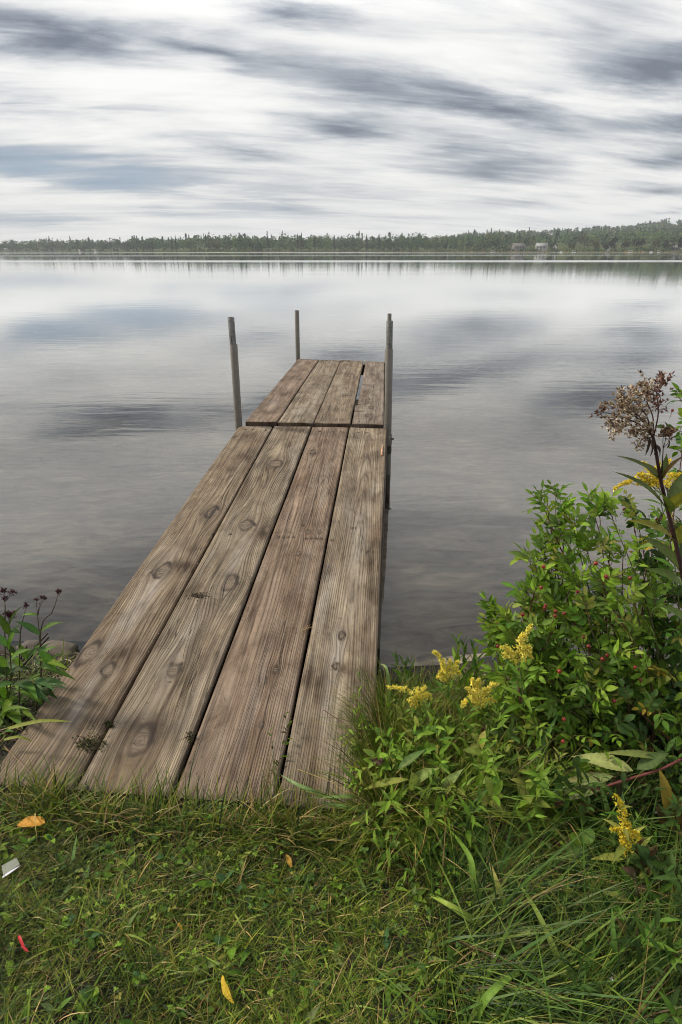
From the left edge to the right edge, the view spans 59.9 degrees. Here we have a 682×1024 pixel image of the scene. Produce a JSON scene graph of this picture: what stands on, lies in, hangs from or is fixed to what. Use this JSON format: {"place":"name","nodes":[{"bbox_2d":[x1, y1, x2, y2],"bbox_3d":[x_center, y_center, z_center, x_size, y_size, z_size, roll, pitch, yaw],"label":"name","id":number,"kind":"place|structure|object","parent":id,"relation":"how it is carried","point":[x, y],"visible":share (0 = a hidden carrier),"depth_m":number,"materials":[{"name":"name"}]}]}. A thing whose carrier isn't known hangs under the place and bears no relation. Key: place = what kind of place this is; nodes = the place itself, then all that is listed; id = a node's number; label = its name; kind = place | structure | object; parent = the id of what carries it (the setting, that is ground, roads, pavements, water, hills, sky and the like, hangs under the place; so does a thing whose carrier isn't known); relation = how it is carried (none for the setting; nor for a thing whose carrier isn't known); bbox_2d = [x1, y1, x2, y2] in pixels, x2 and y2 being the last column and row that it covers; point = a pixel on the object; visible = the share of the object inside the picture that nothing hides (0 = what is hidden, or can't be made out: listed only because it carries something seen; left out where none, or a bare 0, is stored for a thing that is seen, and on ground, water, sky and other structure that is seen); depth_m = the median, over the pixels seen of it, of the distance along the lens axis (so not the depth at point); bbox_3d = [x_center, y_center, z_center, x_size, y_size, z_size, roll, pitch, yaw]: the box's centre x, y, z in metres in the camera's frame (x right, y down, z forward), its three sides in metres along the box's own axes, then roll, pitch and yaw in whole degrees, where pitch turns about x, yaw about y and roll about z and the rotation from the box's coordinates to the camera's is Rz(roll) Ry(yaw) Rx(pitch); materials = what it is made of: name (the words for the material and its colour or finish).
{"place":"outdoors","nodes":[
{"label":"outdoors","id":0,"kind":"place"},
{"bbox_2d":[0,633,681,1023],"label":"ground","id":1,"kind":"structure","parent":0,"point":[160,881],"depth_m":1.43,"materials":[{"name":"green plant"}]},
{"bbox_2d":[2,857,18,877],"bbox_3d":[-0.856,0.919,1.535,0.044,0.016,0.046,-14,27,-29],"label":"plastic scrap","id":2,"kind":"object","parent":1,"relation":"on","point":[8,867],"visible":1,"depth_m":1.53,"materials":[{"name":"white plastic"}]},
{"bbox_2d":[18,935,28,951],"bbox_3d":[-0.725,0.987,1.347,0.051,0.020,0.009,21,31,39],"label":"red strip","id":3,"kind":"object","parent":1,"relation":"on","point":[21,943],"visible":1,"depth_m":1.35,"materials":[{"name":"plastic"}]},
{"bbox_2d":[17,816,44,826],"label":"fallen leaf","id":4,"kind":"object","parent":1,"relation":"on","point":[28,821],"visible":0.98,"depth_m":1.64,"materials":[{"name":"orange plant"}]},
{"bbox_2d":[0,587,74,741],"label":"ironweed","id":5,"kind":"object","parent":1,"relation":"on","point":[38,690],"visible":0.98,"depth_m":1.98,"materials":[{"name":"green plant"}]},
{"bbox_2d":[36,640,77,656],"bbox_3d":[-1.265,0.620,2.637,0.188,0.069,0.132,0,24,0],"label":"stone","id":6,"kind":"object","parent":1,"relation":"on","point":[57,650],"visible":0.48,"depth_m":2.62,"materials":[{"name":"grey stone"}]},
{"bbox_2d":[0,426,387,817],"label":"dock section","id":7,"kind":"object","parent":1,"relation":"on","point":[160,665],"visible":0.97,"depth_m":2.36,"materials":[{"name":"brown wood"}]},
{"bbox_2d":[4,746,47,791],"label":"twig","id":8,"kind":"object","parent":7,"relation":"on","point":[21,763],"visible":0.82,"depth_m":1.81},
{"bbox_2d":[71,725,106,754],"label":"moss clump","id":9,"kind":"object","parent":7,"relation":"on","point":[88,743],"visible":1,"depth_m":1.89,"materials":[{"name":"green plant"}]},
{"bbox_2d":[101,719,117,727],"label":"moss clump","id":10,"kind":"object","parent":7,"relation":"on","point":[109,724],"visible":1,"depth_m":1.96,"materials":[{"name":"green plant"}]},
{"bbox_2d":[178,730,197,741],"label":"moss clump","id":11,"kind":"object","parent":7,"relation":"on","point":[190,731],"visible":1,"depth_m":1.91,"materials":[{"name":"green plant"}]},
{"bbox_2d":[186,592,208,600],"bbox_3d":[-0.629,0.368,2.608,0.114,0.020,0.071,0,24,0],"label":"weed scrap","id":12,"kind":"object","parent":7,"relation":"on","point":[197,595],"visible":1,"depth_m":2.61,"materials":[{"name":"green plant"}]},
{"bbox_2d":[298,769,372,800],"bbox_3d":[-0.021,0.779,1.714,0.234,0.091,0.020,8,25,18],"label":"twig","id":13,"kind":"object","parent":7,"relation":"on","point":[330,781],"visible":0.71,"depth_m":1.71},
{"bbox_2d":[221,975,233,1003],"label":"fallen leaf","id":14,"kind":"object","parent":1,"relation":"on","point":[226,991],"visible":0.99,"depth_m":1.29,"materials":[{"name":"yellow plant"}]},
{"bbox_2d":[252,708,296,810],"bbox_3d":[-0.206,0.753,1.786,0.160,0.197,0.425,-5,24,-11],"label":"weed sprig","id":15,"kind":"object","parent":1,"relation":"on","point":[277,761],"visible":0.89,"depth_m":1.80,"materials":[{"name":"green plant"}]},
{"bbox_2d":[286,855,291,866],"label":"fallen leaf","id":16,"kind":"object","parent":1,"relation":"on","point":[289,860],"visible":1,"depth_m":1.55,"materials":[{"name":"plant"}]},
{"bbox_2d":[0,650,656,751],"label":"reed litter","id":17,"kind":"object","parent":1,"relation":"on","point":[70,660],"visible":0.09,"depth_m":2.37,"materials":[{"name":"brown plant"}]},
{"bbox_2d":[350,671,369,750],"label":"grass","id":18,"kind":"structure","parent":1,"relation":"on","point":[356,701],"depth_m":1.87,"materials":[{"name":"green plant"}]},
{"bbox_2d":[68,664,676,1023],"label":"long grass","id":19,"kind":"structure","parent":1,"relation":"on","point":[491,991],"depth_m":1.44,"materials":[{"name":"green plant"}]},
{"bbox_2d":[369,758,383,765],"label":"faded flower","id":20,"kind":"object","parent":1,"relation":"on","point":[374,760],"visible":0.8,"depth_m":1.68,"materials":[{"name":"plant"}]},
{"bbox_2d":[381,673,404,690],"bbox_3d":[0.217,0.699,2.368,0.116,0.103,0.101,0,24,0],"label":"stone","id":21,"kind":"object","parent":1,"relation":"on","point":[394,675],"visible":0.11,"depth_m":2.35,"materials":[{"name":"grey stone"}]},
{"bbox_2d":[386,684,434,724],"bbox_3d":[0.240,0.680,1.954,0.186,0.299,0.159,-12,26,-25],"label":"goldenrod","id":22,"kind":"object","parent":1,"relation":"on","point":[416,696],"visible":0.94,"depth_m":1.90,"materials":[{"name":"yellow plant"}]},
{"bbox_2d":[391,651,431,703],"bbox_3d":[0.258,0.629,2.142,0.177,0.205,0.229,0,24,0],"label":"willow shoot","id":23,"kind":"object","parent":1,"relation":"on","point":[399,672],"visible":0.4,"depth_m":2.16,"materials":[{"name":"green plant"}]},
{"bbox_2d":[363,749,466,818],"bbox_3d":[0.271,0.789,1.670,0.432,0.213,0.109,0,24,0],"label":"broadleaf plant","id":24,"kind":"object","parent":1,"relation":"on","point":[422,774],"visible":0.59,"depth_m":1.65,"materials":[{"name":"green plant"}]},
{"bbox_2d":[419,701,467,757],"bbox_3d":[0.313,0.703,1.824,0.175,0.229,0.142,0,24,0],"label":"willow shoot","id":25,"kind":"object","parent":1,"relation":"on","point":[442,724],"visible":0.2,"depth_m":1.82,"materials":[{"name":"green plant"}]},
{"bbox_2d":[429,649,465,707],"bbox_3d":[0.379,0.628,2.013,0.180,0.370,0.259,-9,26,-20],"label":"goldenrod","id":26,"kind":"object","parent":1,"relation":"on","point":[444,673],"visible":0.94,"depth_m":1.98,"materials":[{"name":"yellow plant"}]},
{"bbox_2d":[445,631,485,701],"bbox_3d":[0.453,0.602,2.145,0.187,0.241,0.268,0,24,0],"label":"willow shoot","id":27,"kind":"object","parent":1,"relation":"on","point":[464,659],"visible":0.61,"depth_m":2.17,"materials":[{"name":"green plant"}]},
{"bbox_2d":[460,677,504,730],"bbox_3d":[0.457,0.657,1.883,0.166,0.356,0.164,12,26,25],"label":"goldenrod","id":28,"kind":"object","parent":1,"relation":"on","point":[476,693],"visible":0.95,"depth_m":1.82,"materials":[{"name":"yellow plant"}]},
{"bbox_2d":[496,810,514,839],"bbox_3d":[0.452,0.868,1.636,0.063,0.145,0.172,7,25,16],"label":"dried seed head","id":29,"kind":"object","parent":1,"relation":"on","point":[508,828],"visible":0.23,"depth_m":1.59},
{"bbox_2d":[487,651,528,735],"bbox_3d":[0.545,0.606,1.880,0.155,0.393,0.140,0,24,0],"label":"willow shoot","id":30,"kind":"object","parent":1,"relation":"on","point":[500,659],"visible":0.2,"depth_m":1.86,"materials":[{"name":"green plant"}]},
{"bbox_2d":[341,663,681,1023],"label":"undergrowth","id":31,"kind":"object","parent":1,"relation":"on","point":[483,746],"visible":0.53,"depth_m":1.60,"materials":[{"name":"green plant"}]},
{"bbox_2d":[588,738,593,746],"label":"fallen leaf","id":32,"kind":"object","parent":31,"relation":"on","point":[590,743],"visible":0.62,"depth_m":1.78,"materials":[{"name":"plant"}]},
{"bbox_2d":[494,622,546,743],"bbox_3d":[0.550,0.560,1.795,0.155,0.583,0.197,19,30,36],"label":"goldenrod","id":33,"kind":"object","parent":1,"relation":"on","point":[525,651],"visible":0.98,"depth_m":1.73,"materials":[{"name":"yellow plant"}]},
{"bbox_2d":[535,850,565,873],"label":"mint plant","id":34,"kind":"object","parent":1,"relation":"on","point":[537,852],"visible":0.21,"depth_m":1.53,"materials":[{"name":"green plant"}]},
{"bbox_2d":[560,882,577,909],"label":"mint plant","id":35,"kind":"object","parent":1,"relation":"on","point":[564,892],"visible":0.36,"depth_m":1.44,"materials":[{"name":"green plant"}]},
{"bbox_2d":[473,480,681,776],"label":"rose bush","id":36,"kind":"object","parent":1,"relation":"on","point":[586,683],"visible":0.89,"depth_m":1.82,"materials":[{"name":"green plant"}]},
{"bbox_2d":[565,824,612,861],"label":"mint plant","id":37,"kind":"object","parent":1,"relation":"on","point":[589,835],"visible":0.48,"depth_m":1.53,"materials":[{"name":"green plant"}]},
{"bbox_2d":[514,750,681,820],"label":"joe pye weed","id":38,"kind":"object","parent":1,"relation":"on","point":[651,760],"visible":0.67,"depth_m":1.61,"materials":[{"name":"green plant"}]},
{"bbox_2d":[592,785,652,886],"bbox_3d":[0.701,0.846,1.421,0.251,0.458,0.177,-21,31,-39],"label":"goldenrod","id":39,"kind":"object","parent":1,"relation":"on","point":[625,831],"visible":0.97,"depth_m":1.39,"materials":[{"name":"yellow plant"}]},
{"bbox_2d":[598,867,661,946],"bbox_3d":[0.707,0.939,1.390,0.262,0.201,0.122,0,24,0],"label":"spotted plant","id":40,"kind":"object","parent":1,"relation":"on","point":[631,871],"visible":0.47,"depth_m":1.39,"materials":[{"name":"green plant"}]},
{"bbox_2d":[589,369,681,618],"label":"joe pye weed","id":41,"kind":"object","parent":1,"relation":"on","point":[672,500],"visible":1,"depth_m":1.33,"materials":[{"name":"brown plant"}]},
{"bbox_2d":[591,382,681,778],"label":"rose bush","id":42,"kind":"object","parent":1,"relation":"on","point":[667,729],"visible":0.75,"depth_m":1.83,"materials":[{"name":"green plant"}]},
{"bbox_2d":[613,458,681,705],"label":"goldenrod","id":43,"kind":"object","parent":1,"relation":"on","point":[653,482],"visible":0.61,"depth_m":1.73,"materials":[{"name":"green plant"}]},
{"bbox_2d":[0,359,681,667],"bbox_3d":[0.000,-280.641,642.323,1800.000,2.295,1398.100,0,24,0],"label":"lake water","id":44,"kind":"structure","parent":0,"point":[91,506],"depth_m":5.84,"materials":[{"name":"grey liquid"}]},
{"bbox_2d":[16,640,42,649],"bbox_3d":[-1.403,0.620,2.681,0.128,0.065,0.090,0,24,0],"label":"stone","id":45,"kind":"object","parent":44,"relation":"on","point":[31,644],"visible":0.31,"depth_m":2.66,"materials":[{"name":"grey stone"}]},
{"bbox_2d":[228,310,393,508],"bbox_3d":[-0.096,-1.325,6.239,1.260,1.785,3.551,2,24,4],"label":"dock section","id":46,"kind":"object","parent":44,"relation":"on","point":[311,393],"visible":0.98,"depth_m":5.29,"materials":[{"name":"brown wood"}]},
{"bbox_2d":[0,252,681,389],"bbox_3d":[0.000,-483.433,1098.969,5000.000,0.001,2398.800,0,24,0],"label":"water","id":47,"kind":"structure","parent":0,"point":[66,315],"depth_m":17.57,"materials":[{"name":"grey liquid"}]},
{"bbox_2d":[246,251,681,252],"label":"shore reeds","id":48,"kind":"object","parent":47,"relation":"in","point":[481,251],"visible":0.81,"depth_m":666.86,"materials":[{"name":"green plant"}]},
{"bbox_2d":[0,226,681,252],"bbox_3d":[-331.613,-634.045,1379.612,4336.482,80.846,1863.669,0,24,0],"label":"hills","id":49,"kind":"structure","parent":0,"point":[561,245],"depth_m":850.09,"materials":[{"name":"green plant"}]},
{"bbox_2d":[0,218,681,251],"bbox_3d":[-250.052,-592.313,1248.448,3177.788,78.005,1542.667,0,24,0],"label":"forest","id":50,"kind":"object","parent":49,"relation":"on","point":[650,231],"visible":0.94,"depth_m":781.77,"materials":[{"name":"green plant"}]},
{"bbox_2d":[510,242,526,250],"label":"house","id":51,"kind":"structure","parent":49,"relation":"on","point":[517,246],"depth_m":660.40,"materials":[{"name":"plastic"}]},
{"bbox_2d":[535,242,548,250],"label":"house","id":52,"kind":"structure","parent":49,"relation":"on","point":[543,246],"depth_m":652.59,"materials":[{"name":"plastic"}]},
{"bbox_2d":[568,241,575,249],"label":"tree","id":53,"kind":"object","parent":49,"relation":"on","point":[572,245],"visible":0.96,"depth_m":625.17,"materials":[{"name":"green plant"}]},
{"bbox_2d":[577,233,591,250],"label":"tree","id":54,"kind":"object","parent":49,"relation":"on","point":[585,239],"visible":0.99,"depth_m":619.64,"materials":[{"name":"green plant"}]},
{"bbox_2d":[592,239,599,248],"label":"tree","id":55,"kind":"object","parent":49,"relation":"on","point":[595,241],"visible":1,"depth_m":617.93,"materials":[{"name":"green plant"}]},
{"bbox_2d":[602,240,609,250],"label":"tree","id":56,"kind":"object","parent":49,"relation":"on","point":[604,244],"visible":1,"depth_m":615.59,"materials":[{"name":"green plant"}]},
{"bbox_2d":[609,237,617,247],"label":"tree","id":57,"kind":"object","parent":49,"relation":"on","point":[612,243],"visible":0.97,"depth_m":614.52,"materials":[{"name":"green plant"}]},
{"bbox_2d":[621,239,630,248],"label":"tree","id":58,"kind":"object","parent":49,"relation":"on","point":[625,244],"visible":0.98,"depth_m":609.50,"materials":[{"name":"green plant"}]},
{"bbox_2d":[633,238,645,251],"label":"tree","id":59,"kind":"object","parent":49,"relation":"on","point":[639,242],"visible":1,"depth_m":606.23,"materials":[{"name":"green plant"}]},
{"bbox_2d":[649,238,660,248],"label":"tree","id":60,"kind":"object","parent":49,"relation":"on","point":[656,241],"visible":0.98,"depth_m":600.73,"materials":[{"name":"green plant"}]},
{"bbox_2d":[661,237,675,248],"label":"tree","id":61,"kind":"object","parent":49,"relation":"on","point":[665,244],"visible":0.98,"depth_m":597.41,"materials":[{"name":"green plant"}]},
{"bbox_2d":[678,237,681,247],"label":"tree","id":62,"kind":"object","parent":49,"relation":"on","point":[680,242],"visible":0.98,"depth_m":593.36,"materials":[{"name":"green plant"}]},
{"bbox_2d":[0,0,681,248],"label":"sky","id":63,"kind":"structure","parent":0,"point":[124,119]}
]}

